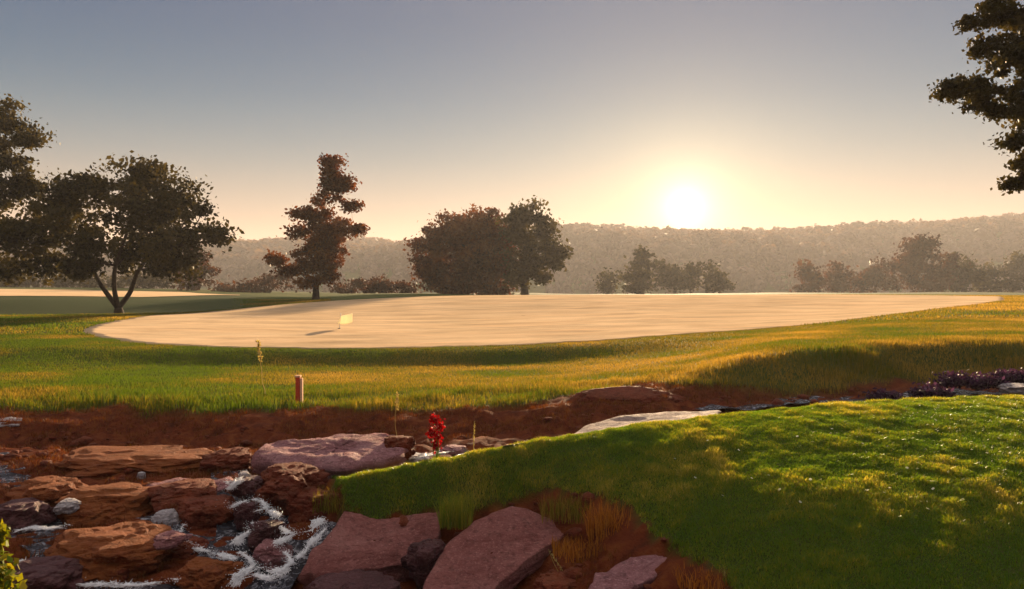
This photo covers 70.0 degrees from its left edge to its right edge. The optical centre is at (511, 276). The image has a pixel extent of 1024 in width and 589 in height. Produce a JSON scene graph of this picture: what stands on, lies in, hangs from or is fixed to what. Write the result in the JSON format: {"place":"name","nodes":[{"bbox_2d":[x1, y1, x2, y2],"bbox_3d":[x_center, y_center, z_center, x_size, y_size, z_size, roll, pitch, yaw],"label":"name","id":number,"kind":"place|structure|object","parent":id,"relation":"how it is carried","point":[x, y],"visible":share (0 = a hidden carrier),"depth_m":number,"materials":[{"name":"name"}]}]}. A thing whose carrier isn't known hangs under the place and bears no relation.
{"place":"outdoors","nodes":[
{"label":"outdoors","id":0,"kind":"place"},
{"bbox_2d":[0,388,1017,588],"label":"water","id":1,"kind":"structure","parent":0,"point":[229,529],"depth_m":6.41,"materials":[{"name":"white liquid"}]},
{"bbox_2d":[13,450,453,588],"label":"whitewater foam","id":2,"kind":"object","parent":1,"relation":"on","point":[237,578],"visible":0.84,"depth_m":5.96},
{"bbox_2d":[229,475,262,501],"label":"boulder","id":3,"kind":"object","parent":1,"relation":"in","point":[248,487],"visible":0.77,"depth_m":6.90,"materials":[{"name":"brown stone"}]},
{"bbox_2d":[238,471,249,476],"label":"boulder","id":4,"kind":"object","parent":3,"relation":"on","point":[241,474],"visible":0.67,"depth_m":7.07,"materials":[{"name":"grey stone"}]},
{"bbox_2d":[233,501,260,531],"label":"boulder","id":5,"kind":"object","parent":1,"relation":"in","point":[244,513],"visible":0.93,"depth_m":6.48,"materials":[{"name":"brown stone"}]},
{"bbox_2d":[252,538,293,571],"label":"boulder","id":6,"kind":"object","parent":1,"relation":"in","point":[274,556],"visible":0.81,"depth_m":5.90,"materials":[{"name":"pink stone"}]},
{"bbox_2d":[0,287,1023,588],"bbox_3d":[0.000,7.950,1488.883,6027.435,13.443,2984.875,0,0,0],"label":"ground","id":7,"kind":"structure","parent":0,"point":[634,537],"depth_m":10.33,"materials":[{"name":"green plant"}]},
{"bbox_2d":[0,417,21,426],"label":"stone slab","id":8,"kind":"structure","parent":7,"relation":"on","point":[13,425],"depth_m":10.37,"materials":[{"name":"grey stone"}]},
{"bbox_2d":[0,519,27,588],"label":"leafy plant","id":9,"kind":"object","parent":7,"relation":"on","point":[6,577],"visible":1,"depth_m":4.59,"materials":[{"name":"green plant"}]},
{"bbox_2d":[0,273,47,286],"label":"hedge tree","id":10,"kind":"object","parent":7,"relation":"on","point":[27,283],"visible":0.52,"depth_m":148.57,"materials":[{"name":"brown plant"}]},
{"bbox_2d":[0,497,57,534],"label":"boulder","id":11,"kind":"object","parent":7,"relation":"on","point":[21,513],"visible":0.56,"depth_m":6.45,"materials":[{"name":"brown stone"}]},
{"bbox_2d":[0,93,60,248],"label":"tall tree","id":12,"kind":"object","parent":7,"relation":"on","point":[21,183],"visible":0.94,"depth_m":45.55,"materials":[{"name":"green plant"}]},
{"bbox_2d":[3,475,87,506],"bbox_3d":[-4.495,2.231,7.085,0.705,0.506,0.744,0,0,0],"label":"boulder","id":13,"kind":"object","parent":7,"relation":"on","point":[50,490],"visible":0.41,"depth_m":6.94,"materials":[{"name":"brown stone"}]},
{"bbox_2d":[2,555,96,588],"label":"boulder","id":14,"kind":"object","parent":7,"relation":"on","point":[55,572],"visible":0.72,"depth_m":5.45,"materials":[{"name":"stone"}]},
{"bbox_2d":[36,269,82,286],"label":"hedge tree","id":15,"kind":"object","parent":7,"relation":"on","point":[57,283],"visible":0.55,"depth_m":150.45,"materials":[{"name":"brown plant"}]},
{"bbox_2d":[54,481,153,528],"bbox_3d":[-3.807,2.255,6.983,0.982,0.505,0.926,0,0,0],"label":"boulder","id":16,"kind":"object","parent":7,"relation":"on","point":[109,502],"visible":0.46,"depth_m":6.76,"materials":[{"name":"brown stone"}]},
{"bbox_2d":[53,498,80,514],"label":"boulder","id":17,"kind":"object","parent":16,"relation":"on","point":[68,505],"visible":0.98,"depth_m":6.59,"materials":[{"name":"grey stone"}]},
{"bbox_2d":[78,273,129,287],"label":"hedge tree","id":18,"kind":"object","parent":7,"relation":"on","point":[92,282],"visible":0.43,"depth_m":147.48,"materials":[{"name":"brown plant"}]},
{"bbox_2d":[44,520,172,584],"bbox_3d":[-3.253,2.347,5.943,1.010,0.541,0.902,0,0,37],"label":"boulder","id":19,"kind":"object","parent":7,"relation":"on","point":[103,553],"visible":0.69,"depth_m":5.75,"materials":[{"name":"brown stone"}]},
{"bbox_2d":[153,530,192,549],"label":"boulder","id":20,"kind":"object","parent":19,"relation":"on","point":[167,540],"visible":0.97,"depth_m":5.88,"materials":[{"name":"pink stone"}]},
{"bbox_2d":[0,289,229,296],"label":"fairway","id":21,"kind":"structure","parent":7,"relation":"on","point":[26,292],"depth_m":79.18,"materials":[{"name":"beige sand"}]},
{"bbox_2d":[0,150,244,313],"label":"broad tree","id":22,"kind":"object","parent":7,"relation":"on","point":[161,248],"visible":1,"depth_m":42.12,"materials":[{"name":"green plant"}]},
{"bbox_2d":[53,445,213,479],"bbox_3d":[-4.212,2.271,8.495,2.150,0.548,1.220,0,0,-12],"label":"boulder","id":23,"kind":"object","parent":7,"relation":"on","point":[98,462],"visible":0.53,"depth_m":8.14,"materials":[{"name":"brown stone"}]},
{"bbox_2d":[137,471,145,479],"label":"boulder","id":24,"kind":"object","parent":7,"relation":"on","point":[140,474],"visible":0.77,"depth_m":7.87,"materials":[{"name":"grey stone"}]},
{"bbox_2d":[117,271,177,288],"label":"hedge tree","id":25,"kind":"object","parent":7,"relation":"on","point":[141,282],"visible":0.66,"depth_m":144.43,"materials":[{"name":"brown plant"}]},
{"bbox_2d":[149,508,180,525],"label":"boulder","id":26,"kind":"object","parent":7,"relation":"on","point":[168,516],"visible":0.5,"depth_m":6.48,"materials":[{"name":"grey stone"}]},
{"bbox_2d":[147,478,217,511],"bbox_3d":[-3.156,2.114,7.036,0.699,0.263,0.692,0,0,-28],"label":"boulder","id":27,"kind":"object","parent":7,"relation":"on","point":[161,496],"visible":0.75,"depth_m":6.90,"materials":[{"name":"brown stone"}]},
{"bbox_2d":[162,536,208,560],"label":"boulder","id":28,"kind":"object","parent":7,"relation":"on","point":[180,551],"visible":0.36,"depth_m":6.02,"materials":[{"name":"brown stone"}]},
{"bbox_2d":[146,476,232,492],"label":"stone slab","id":29,"kind":"structure","parent":7,"relation":"on","point":[221,483],"depth_m":7.34,"materials":[{"name":"purple stone"}]},
{"bbox_2d":[168,247,222,290],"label":"round tree","id":30,"kind":"object","parent":7,"relation":"on","point":[210,268],"visible":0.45,"depth_m":119.64,"materials":[{"name":"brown plant"}]},
{"bbox_2d":[175,494,236,530],"bbox_3d":[-2.830,2.261,6.744,0.610,0.422,0.565,0,0,-26],"label":"boulder","id":31,"kind":"object","parent":7,"relation":"on","point":[210,511],"visible":0.58,"depth_m":6.58,"materials":[{"name":"brown stone"}]},
{"bbox_2d":[169,556,244,588],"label":"boulder","id":32,"kind":"object","parent":7,"relation":"on","point":[204,572],"visible":0.83,"depth_m":5.62,"materials":[{"name":"brown stone"}]},
{"bbox_2d":[199,447,252,472],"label":"boulder","id":33,"kind":"object","parent":7,"relation":"on","point":[237,458],"visible":0.64,"depth_m":8.04,"materials":[{"name":"brown stone"}]},
{"bbox_2d":[207,275,260,291],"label":"shrub","id":34,"kind":"object","parent":7,"relation":"on","point":[228,287],"visible":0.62,"depth_m":129.86,"materials":[{"name":"brown plant"}]},
{"bbox_2d":[255,338,265,395],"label":"grass stalk","id":35,"kind":"object","parent":7,"relation":"on","point":[259,352],"depth_m":12.39,"materials":[{"name":"plant"}]},
{"bbox_2d":[234,272,296,292],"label":"shrub","id":36,"kind":"object","parent":7,"relation":"on","point":[270,278],"visible":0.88,"depth_m":127.53,"materials":[{"name":"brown plant"}]},
{"bbox_2d":[246,519,287,553],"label":"boulder","id":37,"kind":"object","parent":7,"relation":"on","point":[261,532],"visible":0.72,"depth_m":6.15,"materials":[{"name":"brown stone"}]},
{"bbox_2d":[251,462,329,515],"bbox_3d":[-2.182,2.112,7.136,0.769,0.519,0.756,0,0,35],"label":"boulder","id":38,"kind":"object","parent":7,"relation":"on","point":[283,485],"visible":0.69,"depth_m":6.92,"materials":[{"name":"brown stone"}]},
{"bbox_2d":[295,375,302,402],"bbox_3d":[-3.466,1.926,11.900,0.120,0.649,0.090,0,0,0],"label":"marker stake","id":39,"kind":"object","parent":7,"relation":"on","point":[298,388],"visible":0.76,"depth_m":11.87,"materials":[{"name":"red paint"}]},
{"bbox_2d":[286,487,333,523],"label":"boulder","id":40,"kind":"object","parent":7,"relation":"on","point":[301,506],"visible":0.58,"depth_m":6.71,"materials":[{"name":"brown stone"}]},
{"bbox_2d":[257,152,370,299],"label":"narrow tree","id":41,"kind":"object","parent":7,"relation":"on","point":[325,239],"visible":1,"depth_m":56.62,"materials":[{"name":"green plant"}]},
{"bbox_2d":[251,433,408,478],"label":"stone slab","id":42,"kind":"structure","parent":7,"relation":"on","point":[341,455],"depth_m":7.68,"materials":[{"name":"pink stone"}]},
{"bbox_2d":[384,435,415,459],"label":"boulder","id":43,"kind":"object","parent":42,"relation":"on","point":[403,441],"visible":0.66,"depth_m":8.02,"materials":[{"name":"brown stone"}]},
{"bbox_2d":[313,488,351,513],"bbox_3d":[-1.620,2.042,6.755,0.467,0.212,0.429,0,0,0],"label":"grass tuft","id":44,"kind":"object","parent":7,"relation":"on","point":[331,508],"visible":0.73,"depth_m":6.68,"materials":[{"name":"green plant"}]},
{"bbox_2d":[325,274,368,293],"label":"shrub","id":45,"kind":"object","parent":7,"relation":"on","point":[354,284],"visible":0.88,"depth_m":131.47,"materials":[{"name":"brown plant"}]},
{"bbox_2d":[306,569,400,588],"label":"boulder","id":46,"kind":"object","parent":7,"relation":"on","point":[359,579],"visible":1,"depth_m":5.55,"materials":[{"name":"stone"}]},
{"bbox_2d":[297,511,441,588],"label":"stone slab","id":47,"kind":"structure","parent":7,"relation":"on","point":[349,544],"depth_m":6.11,"materials":[{"name":"stone"}]},
{"bbox_2d":[358,274,422,292],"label":"shrub","id":48,"kind":"object","parent":7,"relation":"on","point":[381,285],"visible":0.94,"depth_m":123.28,"materials":[{"name":"brown plant"}]},
{"bbox_2d":[395,392,398,434],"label":"grass stalk","id":49,"kind":"object","parent":7,"relation":"on","point":[397,399],"depth_m":8.60,"materials":[{"name":"plant"}]},
{"bbox_2d":[405,452,429,462],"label":"boulder","id":50,"kind":"object","parent":7,"relation":"on","point":[418,459],"visible":0.4,"depth_m":8.21,"materials":[{"name":"grey stone"}]},
{"bbox_2d":[401,538,445,588],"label":"boulder","id":51,"kind":"object","parent":7,"relation":"on","point":[418,560],"visible":0.76,"depth_m":5.87,"materials":[{"name":"brown stone"}]},
{"bbox_2d":[425,412,445,457],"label":"red flower","id":52,"kind":"object","parent":7,"relation":"on","point":[434,420],"visible":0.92,"depth_m":7.37,"materials":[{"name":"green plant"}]},
{"bbox_2d":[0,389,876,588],"bbox_3d":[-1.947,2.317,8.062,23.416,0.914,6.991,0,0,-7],"label":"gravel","id":53,"kind":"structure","parent":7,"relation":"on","point":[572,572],"depth_m":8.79,"materials":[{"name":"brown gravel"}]},
{"bbox_2d":[424,483,481,529],"bbox_3d":[-0.501,2.012,6.413,0.609,0.329,0.482,0,0,0],"label":"grass tuft","id":54,"kind":"object","parent":7,"relation":"on","point":[454,514],"visible":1,"depth_m":6.36,"materials":[{"name":"green plant"}]},
{"bbox_2d":[440,444,465,454],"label":"boulder","id":55,"kind":"object","parent":7,"relation":"on","point":[458,449],"visible":0.97,"depth_m":8.71,"materials":[{"name":"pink stone"}]},
{"bbox_2d":[398,203,530,294],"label":"round tree","id":56,"kind":"object","parent":7,"relation":"on","point":[471,248],"visible":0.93,"depth_m":105.44,"materials":[{"name":"green plant"}]},
{"bbox_2d":[473,421,475,450],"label":"grass stalk","id":57,"kind":"object","parent":7,"relation":"on","point":[473,436],"depth_m":8.90,"materials":[{"name":"plant"}]},
{"bbox_2d":[423,506,563,588],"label":"stone slab","id":58,"kind":"structure","parent":7,"relation":"on","point":[516,541],"depth_m":5.93,"materials":[{"name":"stone"}]},
{"bbox_2d":[492,195,573,294],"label":"oak tree","id":59,"kind":"object","parent":7,"relation":"on","point":[531,263],"visible":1,"depth_m":102.47,"materials":[{"name":"green plant"}]},
{"bbox_2d":[84,295,1003,348],"bbox_3d":[7.838,1.676,40.730,53.917,0.897,33.070,0,0,-22],"label":"putting green","id":60,"kind":"object","parent":7,"relation":"on","point":[446,321],"visible":0.98,"depth_m":30.61,"materials":[{"name":"sand"}]},
{"bbox_2d":[337,313,352,328],"bbox_3d":[-6.231,1.675,27.219,0.577,0.661,0.119,0,0,6],"label":"practice flag","id":61,"kind":"object","parent":60,"relation":"on","point":[346,319],"visible":0.91,"depth_m":27.21,"materials":[{"name":"yellow fabric"}]},
{"bbox_2d":[533,569,576,588],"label":"boulder","id":62,"kind":"object","parent":7,"relation":"on","point":[552,579],"visible":0.75,"depth_m":5.55,"materials":[{"name":"brown stone"}]},
{"bbox_2d":[548,549,562,570],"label":"twig","id":63,"kind":"object","parent":62,"relation":"on","point":[556,560],"visible":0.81,"depth_m":5.70,"materials":[{"name":"wood"}]},
{"bbox_2d":[535,489,592,523],"bbox_3d":[0.450,1.974,6.358,0.534,0.232,0.451,0,0,0],"label":"grass tuft","id":64,"kind":"object","parent":7,"relation":"on","point":[559,510],"visible":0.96,"depth_m":6.30,"materials":[{"name":"plant"}]},
{"bbox_2d":[550,532,607,562],"bbox_3d":[0.547,2.166,5.899,0.458,0.155,0.425,0,0,-6],"label":"grass tuft","id":65,"kind":"object","parent":7,"relation":"on","point":[572,552],"visible":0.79,"depth_m":5.86,"materials":[{"name":"brown plant"}]},
{"bbox_2d":[578,495,633,546],"bbox_3d":[0.766,2.015,6.041,0.516,0.446,0.528,0,0,28],"label":"grass tuft","id":66,"kind":"object","parent":7,"relation":"on","point":[603,523],"visible":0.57,"depth_m":5.96,"materials":[{"name":"brown plant"}]},
{"bbox_2d":[593,266,622,293],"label":"tree","id":67,"kind":"object","parent":7,"relation":"on","point":[607,285],"visible":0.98,"depth_m":188.53,"materials":[{"name":"green plant"}]},
{"bbox_2d":[588,555,666,588],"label":"stone slab","id":68,"kind":"structure","parent":7,"relation":"on","point":[618,575],"depth_m":5.30,"materials":[{"name":"pink stone"}]},
{"bbox_2d":[571,386,686,404],"bbox_3d":[1.812,2.071,11.337,1.984,0.646,0.698,0,17,0],"label":"boulder","id":69,"kind":"object","parent":7,"relation":"on","point":[643,394],"visible":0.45,"depth_m":11.19,"materials":[{"name":"brown stone"}]},
{"bbox_2d":[613,243,659,293],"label":"tree","id":70,"kind":"object","parent":7,"relation":"on","point":[638,276],"visible":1,"depth_m":193.01,"materials":[{"name":"green plant"}]},
{"bbox_2d":[574,410,720,433],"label":"stone slab","id":71,"kind":"structure","parent":7,"relation":"on","point":[621,421],"depth_m":9.85,"materials":[{"name":"grey stone"}]},
{"bbox_2d":[650,258,701,293],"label":"round tree","id":72,"kind":"object","parent":7,"relation":"on","point":[674,274],"visible":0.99,"depth_m":198.39,"materials":[{"name":"green plant"}]},
{"bbox_2d":[673,563,726,588],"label":"grass tuft","id":73,"kind":"object","parent":7,"relation":"on","point":[694,585],"visible":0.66,"depth_m":4.96,"materials":[{"name":"brown plant"}]},
{"bbox_2d":[676,259,738,293],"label":"round tree","id":74,"kind":"object","parent":7,"relation":"on","point":[721,282],"visible":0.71,"depth_m":202.92,"materials":[{"name":"green plant"}]},
{"bbox_2d":[789,258,836,292],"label":"hedge tree","id":75,"kind":"object","parent":7,"relation":"on","point":[814,279],"visible":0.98,"depth_m":224.40,"materials":[{"name":"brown plant"}]},
{"bbox_2d":[820,260,874,292],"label":"hedge tree","id":76,"kind":"object","parent":7,"relation":"on","point":[841,285],"visible":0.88,"depth_m":228.20,"materials":[{"name":"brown plant"}]},
{"bbox_2d":[851,253,901,292],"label":"hedge tree","id":77,"kind":"object","parent":7,"relation":"on","point":[877,278],"visible":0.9,"depth_m":225.47,"materials":[{"name":"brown plant"}]},
{"bbox_2d":[858,387,905,400],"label":"purple plant","id":78,"kind":"object","parent":7,"relation":"on","point":[880,393],"visible":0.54,"depth_m":11.51,"materials":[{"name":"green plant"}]},
{"bbox_2d":[875,232,970,292],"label":"tall tree","id":79,"kind":"object","parent":7,"relation":"on","point":[910,265],"visible":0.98,"depth_m":219.10,"materials":[{"name":"green plant"}]},
{"bbox_2d":[899,381,961,398],"bbox_3d":[6.902,1.898,12.102,0.858,0.374,0.771,0,0,0],"label":"purple plant","id":80,"kind":"object","parent":7,"relation":"on","point":[929,390],"visible":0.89,"depth_m":11.99,"materials":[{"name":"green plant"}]},
{"bbox_2d":[923,370,988,389],"bbox_3d":[7.678,1.759,12.545,1.092,0.366,0.890,0,0,-26],"label":"purple plant","id":81,"kind":"object","parent":7,"relation":"on","point":[950,379],"visible":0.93,"depth_m":12.47,"materials":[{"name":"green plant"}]},
{"bbox_2d":[941,251,999,291],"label":"hedge tree","id":82,"kind":"object","parent":7,"relation":"on","point":[968,275],"visible":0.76,"depth_m":223.71,"materials":[{"name":"green plant"}]},
{"bbox_2d":[927,0,1023,195],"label":"overhanging tree","id":83,"kind":"object","parent":7,"relation":"on","point":[978,92],"visible":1,"depth_m":12.42,"materials":[{"name":"green plant"}]},
{"bbox_2d":[962,371,1009,392],"bbox_3d":[8.053,1.775,12.450,0.798,0.390,0.724,0,0,-20],"label":"purple plant","id":84,"kind":"object","parent":7,"relation":"on","point":[993,381],"visible":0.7,"depth_m":12.34,"materials":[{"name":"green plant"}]},
{"bbox_2d":[972,258,1021,291],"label":"hedge tree","id":85,"kind":"object","parent":7,"relation":"on","point":[994,286],"visible":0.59,"depth_m":239.70,"materials":[{"name":"green plant"}]},
{"bbox_2d":[992,365,1023,382],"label":"purple plant","id":86,"kind":"object","parent":7,"relation":"on","point":[1013,375],"visible":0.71,"depth_m":12.79,"materials":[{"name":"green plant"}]},
{"bbox_2d":[998,250,1023,291],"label":"hedge tree","id":87,"kind":"object","parent":7,"relation":"on","point":[1016,265],"visible":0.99,"depth_m":235.34,"materials":[{"name":"green plant"}]},
{"bbox_2d":[998,383,1023,394],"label":"boulder","id":88,"kind":"object","parent":7,"relation":"on","point":[1013,388],"visible":0.98,"depth_m":11.89,"materials":[{"name":"grey stone"}]},
{"bbox_2d":[0,316,1023,418],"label":"rough grass","id":89,"kind":"structure","parent":0,"point":[542,383],"depth_m":14.88,"materials":[{"name":"green plant"}]},
{"bbox_2d":[0,294,1023,334],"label":"rough grass","id":90,"kind":"structure","parent":0,"point":[1008,301],"depth_m":29.70,"materials":[{"name":"green plant"}]},
{"bbox_2d":[0,0,1023,241],"label":"sky","id":91,"kind":"structure","parent":0,"point":[689,114],"materials":[{"name":"blue"}]},
{"bbox_2d":[3,232,1023,293],"bbox_3d":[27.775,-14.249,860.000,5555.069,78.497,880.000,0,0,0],"label":"hills","id":92,"kind":"structure","parent":0,"point":[769,288],"depth_m":444.14,"materials":[{"name":"green plant"}]},
{"bbox_2d":[0,212,1023,293],"bbox_3d":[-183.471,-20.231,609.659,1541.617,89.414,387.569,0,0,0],"label":"woodland","id":93,"kind":"object","parent":92,"relation":"on","point":[854,244],"visible":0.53,"depth_m":515.42,"materials":[{"name":"green plant"}]},
{"bbox_2d":[331,393,1023,588],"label":"grass","id":94,"kind":"structure","parent":0,"point":[981,406],"depth_m":6.21,"materials":[{"name":"green plant"}]}
]}

